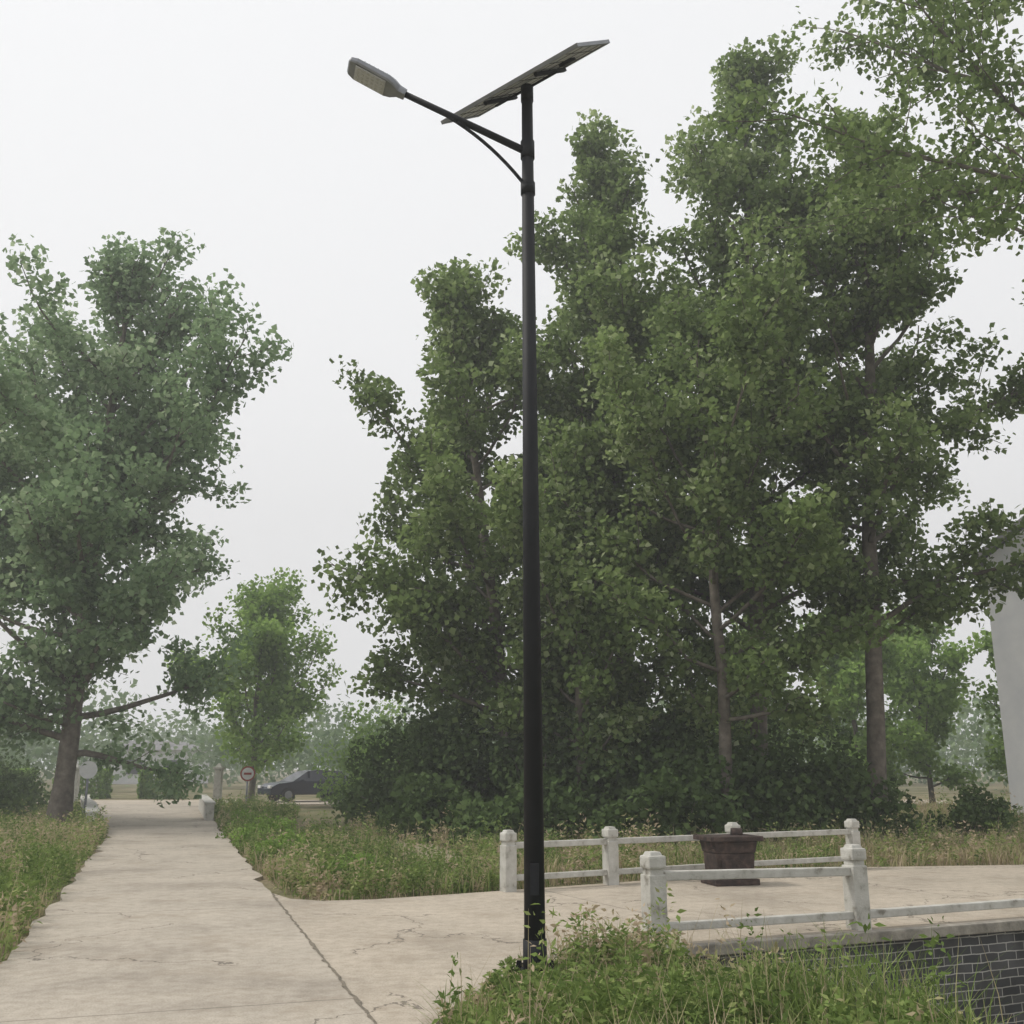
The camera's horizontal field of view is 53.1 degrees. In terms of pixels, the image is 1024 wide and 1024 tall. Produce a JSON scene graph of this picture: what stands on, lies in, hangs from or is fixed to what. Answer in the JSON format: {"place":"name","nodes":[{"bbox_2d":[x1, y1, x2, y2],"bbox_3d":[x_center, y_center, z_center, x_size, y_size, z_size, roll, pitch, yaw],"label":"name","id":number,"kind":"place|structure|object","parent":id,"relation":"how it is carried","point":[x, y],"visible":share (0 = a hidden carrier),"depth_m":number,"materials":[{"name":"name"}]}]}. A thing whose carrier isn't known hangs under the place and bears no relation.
{"place":"outdoors","nodes":[
{"label":"outdoors","id":0,"kind":"place"},
{"bbox_2d":[73,763,79,801],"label":"gate pillar","id":1,"kind":"structure","parent":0,"point":[76,783],"depth_m":44.87,"materials":[{"name":"paint"}]},
{"bbox_2d":[77,750,209,783],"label":"walls","id":2,"kind":"structure","parent":0,"point":[126,780],"depth_m":105.95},
{"bbox_2d":[88,760,177,773],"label":"windows","id":3,"kind":"structure","parent":2,"relation":"attached to","point":[133,771],"depth_m":105.70,"materials":[{"name":"glass"}]},
{"bbox_2d":[80,741,211,750],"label":"roof","id":4,"kind":"structure","parent":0,"point":[158,746],"depth_m":106.83,"materials":[{"name":"grey"}]},
{"bbox_2d":[0,804,373,1023],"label":"concrete road","id":5,"kind":"structure","parent":0,"point":[170,914],"depth_m":9.29,"materials":[{"name":"beige concrete"}]},
{"bbox_2d":[271,893,376,1023],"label":"road joint","id":6,"kind":"object","parent":5,"relation":"on","point":[357,1000],"visible":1,"depth_m":8.20,"materials":[{"name":"grey concrete"}]},
{"bbox_2d":[371,839,467,869],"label":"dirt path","id":7,"kind":"structure","parent":0,"point":[447,854],"depth_m":20.26,"materials":[{"name":"soil"}]},
{"bbox_2d":[0,770,1023,1021],"bbox_3d":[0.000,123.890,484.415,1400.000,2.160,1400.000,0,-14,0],"label":"ground","id":8,"kind":"structure","parent":0,"point":[236,788],"depth_m":56.15,"materials":[{"name":"soil"}]},
{"bbox_2d":[0,779,35,816],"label":"bush","id":9,"kind":"object","parent":8,"relation":"on","point":[9,793],"visible":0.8,"depth_m":32.22,"materials":[{"name":"green plant"}]},
{"bbox_2d":[4,767,37,788],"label":"clipped hedge","id":10,"kind":"object","parent":8,"relation":"on","point":[22,768],"visible":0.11,"depth_m":56.20,"materials":[{"name":"green plant"}]},
{"bbox_2d":[0,748,51,811],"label":"bush","id":11,"kind":"object","parent":8,"relation":"on","point":[31,786],"visible":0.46,"depth_m":38.26,"materials":[{"name":"green plant"}]},
{"bbox_2d":[0,312,106,631],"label":"poplar tree","id":12,"kind":"object","parent":8,"relation":"on","point":[3,484],"visible":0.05,"depth_m":33.91,"materials":[{"name":"green plant"}]},
{"bbox_2d":[0,794,107,826],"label":"weeds","id":13,"kind":"object","parent":8,"relation":"on","point":[75,803],"visible":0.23,"depth_m":30.69,"materials":[{"name":"green plant"}]},
{"bbox_2d":[0,794,110,963],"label":"weeds","id":14,"kind":"object","parent":8,"relation":"on","point":[33,855],"visible":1,"depth_m":14.63,"materials":[{"name":"green plant"}]},
{"bbox_2d":[52,766,113,798],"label":"clipped hedge","id":15,"kind":"object","parent":8,"relation":"on","point":[103,782],"visible":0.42,"depth_m":55.59,"materials":[{"name":"green plant"}]},
{"bbox_2d":[79,761,97,816],"bbox_3d":[-12.344,8.194,29.675,0.500,1.900,0.114,4,-14,-14],"label":"round traffic sign","id":16,"kind":"object","parent":8,"relation":"on","point":[88,770],"visible":0.96,"depth_m":29.78,"materials":[{"name":"grey metal"}]},
{"bbox_2d":[80,795,99,822],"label":"concrete parapet","id":17,"kind":"structure","parent":8,"relation":"on","point":[89,805],"depth_m":28.67,"materials":[{"name":"white concrete"}]},
{"bbox_2d":[0,227,293,822],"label":"poplar tree","id":18,"kind":"object","parent":8,"relation":"on","point":[78,510],"visible":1,"depth_m":30.05,"materials":[{"name":"green plant"}]},
{"bbox_2d":[136,766,184,798],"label":"clipped hedge","id":19,"kind":"object","parent":8,"relation":"on","point":[142,791],"visible":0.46,"depth_m":55.42,"materials":[{"name":"green plant"}]},
{"bbox_2d":[198,795,215,820],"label":"concrete parapet","id":20,"kind":"structure","parent":8,"relation":"on","point":[207,803],"depth_m":31.81,"materials":[{"name":"white concrete"}]},
{"bbox_2d":[213,763,224,801],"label":"gate pillar","id":21,"kind":"structure","parent":8,"relation":"on","point":[219,768],"depth_m":44.85,"materials":[{"name":"paint"}]},
{"bbox_2d":[215,808,275,838],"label":"bush","id":22,"kind":"object","parent":8,"relation":"on","point":[225,828],"visible":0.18,"depth_m":24.06,"materials":[{"name":"green plant"}]},
{"bbox_2d":[240,766,254,802],"bbox_3d":[-9.744,10.246,37.615,0.540,1.770,0.114,4,-14,-14],"label":"round traffic sign","id":23,"kind":"object","parent":8,"relation":"on","point":[247,773],"visible":0.94,"depth_m":37.70,"materials":[{"name":"grey metal"}]},
{"bbox_2d":[164,567,346,800],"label":"young shade tree","id":24,"kind":"object","parent":8,"relation":"on","point":[272,695],"visible":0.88,"depth_m":44.86,"materials":[{"name":"green plant"}]},
{"bbox_2d":[212,789,300,837],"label":"weeds","id":25,"kind":"object","parent":8,"relation":"on","point":[223,808],"visible":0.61,"depth_m":31.37,"materials":[{"name":"green plant"}]},
{"bbox_2d":[228,815,298,848],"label":"bush","id":26,"kind":"object","parent":8,"relation":"on","point":[259,827],"visible":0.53,"depth_m":20.89,"materials":[{"name":"green plant"}]},
{"bbox_2d":[251,828,313,864],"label":"bush","id":27,"kind":"object","parent":8,"relation":"on","point":[286,839],"visible":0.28,"depth_m":17.25,"materials":[{"name":"green plant"}]},
{"bbox_2d":[310,851,391,890],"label":"bush","id":28,"kind":"object","parent":8,"relation":"on","point":[358,858],"visible":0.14,"depth_m":14.17,"materials":[{"name":"green plant"}]},
{"bbox_2d":[311,696,406,806],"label":"bush","id":29,"kind":"object","parent":8,"relation":"on","point":[342,759],"visible":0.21,"depth_m":43.29,"materials":[{"name":"green plant"}]},
{"bbox_2d":[226,804,499,900],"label":"weeds","id":30,"kind":"object","parent":8,"relation":"on","point":[296,869],"visible":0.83,"depth_m":14.10,"materials":[{"name":"green plant"}]},
{"bbox_2d":[338,758,392,814],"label":"bush","id":31,"kind":"object","parent":8,"relation":"on","point":[362,788],"visible":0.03,"depth_m":35.25,"materials":[{"name":"green plant"}]},
{"bbox_2d":[346,723,435,795],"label":"bush","id":32,"kind":"object","parent":8,"relation":"on","point":[369,759],"visible":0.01,"depth_m":39.61,"materials":[{"name":"green plant"}]},
{"bbox_2d":[329,695,473,829],"bbox_3d":[-2.884,6.941,28.282,4.340,3.781,3.940,0,-14,0],"label":"shrub","id":33,"kind":"object","parent":8,"relation":"on","point":[372,803],"visible":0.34,"depth_m":27.73,"materials":[{"name":"green plant"}]},
{"bbox_2d":[375,772,484,843],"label":"shrub","id":34,"kind":"object","parent":8,"relation":"on","point":[426,793],"visible":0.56,"depth_m":23.02,"materials":[{"name":"green plant"}]},
{"bbox_2d":[371,631,512,807],"bbox_3d":[-1.669,6.572,31.610,5.279,6.160,5.064,0,-14,0],"label":"shrub","id":35,"kind":"object","parent":8,"relation":"on","point":[419,708],"visible":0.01,"depth_m":31.35,"materials":[{"name":"green plant"}]},
{"bbox_2d":[388,679,523,819],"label":"shrub","id":36,"kind":"object","parent":8,"relation":"on","point":[452,760],"visible":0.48,"depth_m":25.59,"materials":[{"name":"green plant"}]},
{"bbox_2d":[347,39,609,981],"bbox_3d":[-0.324,-0.478,8.629,1.921,8.316,1.702,-11,-18,36],"label":"solar street lamp","id":37,"kind":"object","parent":8,"relation":"on","point":[375,79],"visible":0.96,"depth_m":8.98,"materials":[{"name":"metal"}]},
{"bbox_2d":[311,253,686,774],"bbox_3d":[-0.694,0.396,27.581,9.358,16.177,7.872,9,-17,-31],"label":"poplar tree","id":38,"kind":"object","parent":8,"relation":"on","point":[466,361],"visible":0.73,"depth_m":26.42,"materials":[{"name":"green plant"}]},
{"bbox_2d":[0,666,1007,792],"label":"distant trees","id":39,"kind":"object","parent":8,"relation":"on","point":[35,752],"visible":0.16,"depth_m":71.82,"materials":[{"name":"green plant"}]},
{"bbox_2d":[442,771,595,848],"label":"shrub","id":40,"kind":"object","parent":8,"relation":"on","point":[557,807],"visible":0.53,"depth_m":20.62,"materials":[{"name":"green plant"}]},
{"bbox_2d":[467,706,638,830],"bbox_3d":[1.118,6.527,24.919,4.150,3.434,4.572,7,-16,-26],"label":"shrub","id":41,"kind":"object","parent":8,"relation":"on","point":[510,766],"visible":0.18,"depth_m":24.06,"materials":[{"name":"green plant"}]},
{"bbox_2d":[478,618,662,783],"bbox_3d":[1.464,6.271,29.835,6.355,8.053,5.443,-4,-15,17],"label":"shrub","id":42,"kind":"object","parent":8,"relation":"on","point":[588,723],"visible":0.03,"depth_m":29.49,"materials":[{"name":"green plant"}]},
{"bbox_2d":[480,416,738,819],"bbox_3d":[2.392,2.630,24.730,6.333,10.403,7.352,0,-14,0],"label":"poplar tree","id":43,"kind":"object","parent":8,"relation":"on","point":[556,594],"visible":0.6,"depth_m":23.65,"materials":[{"name":"green plant"}]},
{"bbox_2d":[503,108,738,749],"bbox_3d":[3.030,-2.221,28.899,6.680,21.847,8.973,0,-14,0],"label":"poplar tree","id":44,"kind":"object","parent":8,"relation":"on","point":[600,282],"visible":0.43,"depth_m":28.47,"materials":[{"name":"green plant"}]},
{"bbox_2d":[561,686,735,832],"bbox_3d":[3.105,5.870,23.848,4.282,3.700,3.936,0,-14,0],"label":"shrub","id":45,"kind":"object","parent":8,"relation":"on","point":[624,776],"visible":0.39,"depth_m":23.12,"materials":[{"name":"green plant"}]},
{"bbox_2d":[586,766,759,853],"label":"shrub","id":46,"kind":"object","parent":8,"relation":"on","point":[661,799],"visible":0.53,"depth_m":20.01,"materials":[{"name":"green plant"}]},
{"bbox_2d":[349,800,1023,890],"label":"dry grass","id":47,"kind":"structure","parent":8,"relation":"on","point":[959,849],"depth_m":17.81,"materials":[{"name":"green plant"}]},
{"bbox_2d":[392,884,1022,1023],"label":"weeds","id":48,"kind":"object","parent":8,"relation":"on","point":[589,983],"visible":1,"depth_m":6.06,"materials":[{"name":"green plant"}]},
{"bbox_2d":[538,266,903,813],"bbox_3d":[4.255,0.725,23.327,8.459,13.414,6.755,-6,-15,21],"label":"poplar tree","id":49,"kind":"object","parent":8,"relation":"on","point":[727,447],"visible":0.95,"depth_m":22.33,"materials":[{"name":"green plant"}]},
{"bbox_2d":[600,618,852,800],"bbox_3d":[5.643,5.769,29.435,7.921,6.649,5.601,0,-14,0],"label":"shrub","id":50,"kind":"object","parent":8,"relation":"on","point":[780,738],"visible":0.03,"depth_m":28.81,"materials":[{"name":"green plant"}]},
{"bbox_2d":[638,735,832,843],"bbox_3d":[4.879,6.181,22.056,4.421,2.762,3.637,0,-14,0],"label":"shrub","id":51,"kind":"object","parent":8,"relation":"on","point":[744,792],"visible":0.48,"depth_m":21.62,"materials":[{"name":"green plant"}]},
{"bbox_2d":[695,618,823,766],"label":"young shade tree","id":52,"kind":"object","parent":8,"relation":"on","point":[800,741],"visible":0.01,"depth_m":46.13,"materials":[{"name":"green plant"}]},
{"bbox_2d":[558,30,977,775],"bbox_3d":[6.316,-3.026,27.646,6.995,22.819,10.737,12,-18,-39],"label":"poplar tree","id":53,"kind":"object","parent":8,"relation":"on","point":[718,176],"visible":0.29,"depth_m":27.41,"materials":[{"name":"green plant"}]},
{"bbox_2d":[547,918,1023,957],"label":"concrete coping","id":54,"kind":"object","parent":8,"relation":"on","point":[942,930],"visible":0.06,"depth_m":10.09,"materials":[{"name":"beige concrete"}]},
{"bbox_2d":[613,102,1023,832],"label":"poplar tree","id":55,"kind":"object","parent":8,"relation":"on","point":[875,392],"visible":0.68,"depth_m":24.32,"materials":[{"name":"green plant"}]},
{"bbox_2d":[733,731,922,841],"bbox_3d":[6.728,6.176,22.788,4.170,2.554,3.536,4,-15,-16],"label":"shrub","id":56,"kind":"object","parent":8,"relation":"on","point":[846,786],"visible":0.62,"depth_m":22.01,"materials":[{"name":"green plant"}]},
{"bbox_2d":[684,930,1023,1023],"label":"brick retaining wall","id":57,"kind":"structure","parent":8,"relation":"on","point":[1009,983],"depth_m":10.49,"materials":[{"name":"grey brick"}]},
{"bbox_2d":[804,750,903,832],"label":"shrub","id":58,"kind":"object","parent":8,"relation":"on","point":[865,787],"depth_m":26.35,"materials":[{"name":"green plant"}]},
{"bbox_2d":[695,0,1023,305],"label":"poplar tree","id":59,"kind":"object","parent":8,"relation":"on","point":[943,183],"visible":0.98,"depth_m":19.22,"materials":[{"name":"green plant"}]},
{"bbox_2d":[792,606,933,788],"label":"young shade tree","id":60,"kind":"object","parent":8,"relation":"on","point":[847,703],"visible":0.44,"depth_m":42.29,"materials":[{"name":"green plant"}]},
{"bbox_2d":[859,599,992,804],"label":"young shade tree","id":61,"kind":"object","parent":8,"relation":"on","point":[936,701],"visible":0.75,"depth_m":44.36,"materials":[{"name":"green plant"}]},
{"bbox_2d":[892,778,1023,835],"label":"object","id":62,"kind":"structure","parent":8,"relation":"on","point":[920,807],"depth_m":32.28,"materials":[{"name":"green plant"}]},
{"bbox_2d":[924,784,1018,841],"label":"shrub","id":63,"kind":"object","parent":8,"relation":"on","point":[971,811],"visible":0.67,"depth_m":22.30,"materials":[{"name":"green plant"}]},
{"bbox_2d":[966,627,1008,783],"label":"young shade tree","id":64,"kind":"object","parent":8,"relation":"on","point":[998,759],"visible":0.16,"depth_m":42.80,"materials":[{"name":"green plant"}]},
{"bbox_2d":[985,529,1023,815],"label":"walls","id":65,"kind":"structure","parent":8,"relation":"on","point":[1007,628],"depth_m":31.54,"materials":[{"name":"white paint"}]},
{"bbox_2d":[977,516,1023,566],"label":"roof","id":66,"kind":"structure","parent":65,"relation":"on","point":[997,548],"depth_m":32.35,"materials":[{"name":"grey"}]},
{"bbox_2d":[0,0,1023,769],"label":"sky","id":67,"kind":"structure","parent":0,"point":[244,126],"materials":[{"name":"white"}]},
{"bbox_2d":[37,800,1010,805],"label":"crossing road","id":68,"kind":"structure","parent":0,"point":[301,802],"depth_m":48.32,"materials":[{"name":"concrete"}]},
{"bbox_2d":[257,770,349,801],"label":"parked car","id":69,"kind":"object","parent":68,"relation":"on","point":[299,782],"visible":0.71,"depth_m":49.36,"materials":[{"name":"paint"}]},
{"bbox_2d":[274,865,1023,1023],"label":"side road","id":70,"kind":"structure","parent":0,"point":[378,954],"depth_m":11.19,"materials":[{"name":"concrete"}]},
{"bbox_2d":[500,819,860,891],"bbox_3d":[2.725,5.062,15.089,6.570,0.900,0.237,8,-16,-28],"label":"concrete balustrade","id":71,"kind":"object","parent":70,"relation":"on","point":[610,872],"visible":0.78,"depth_m":14.34,"materials":[{"name":"white concrete"}]},
{"bbox_2d":[693,828,763,885],"bbox_3d":[3.038,4.839,14.403,0.825,0.740,0.600,4,-14,-14],"label":"planter","id":72,"kind":"object","parent":70,"relation":"on","point":[735,848],"visible":0.78,"depth_m":14.20,"materials":[{"name":"stone"}]},
{"bbox_2d":[640,844,1023,945],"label":"concrete balustrade","id":73,"kind":"object","parent":70,"relation":"on","point":[852,871],"visible":0.92,"depth_m":10.10,"materials":[{"name":"white concrete"}]}
]}

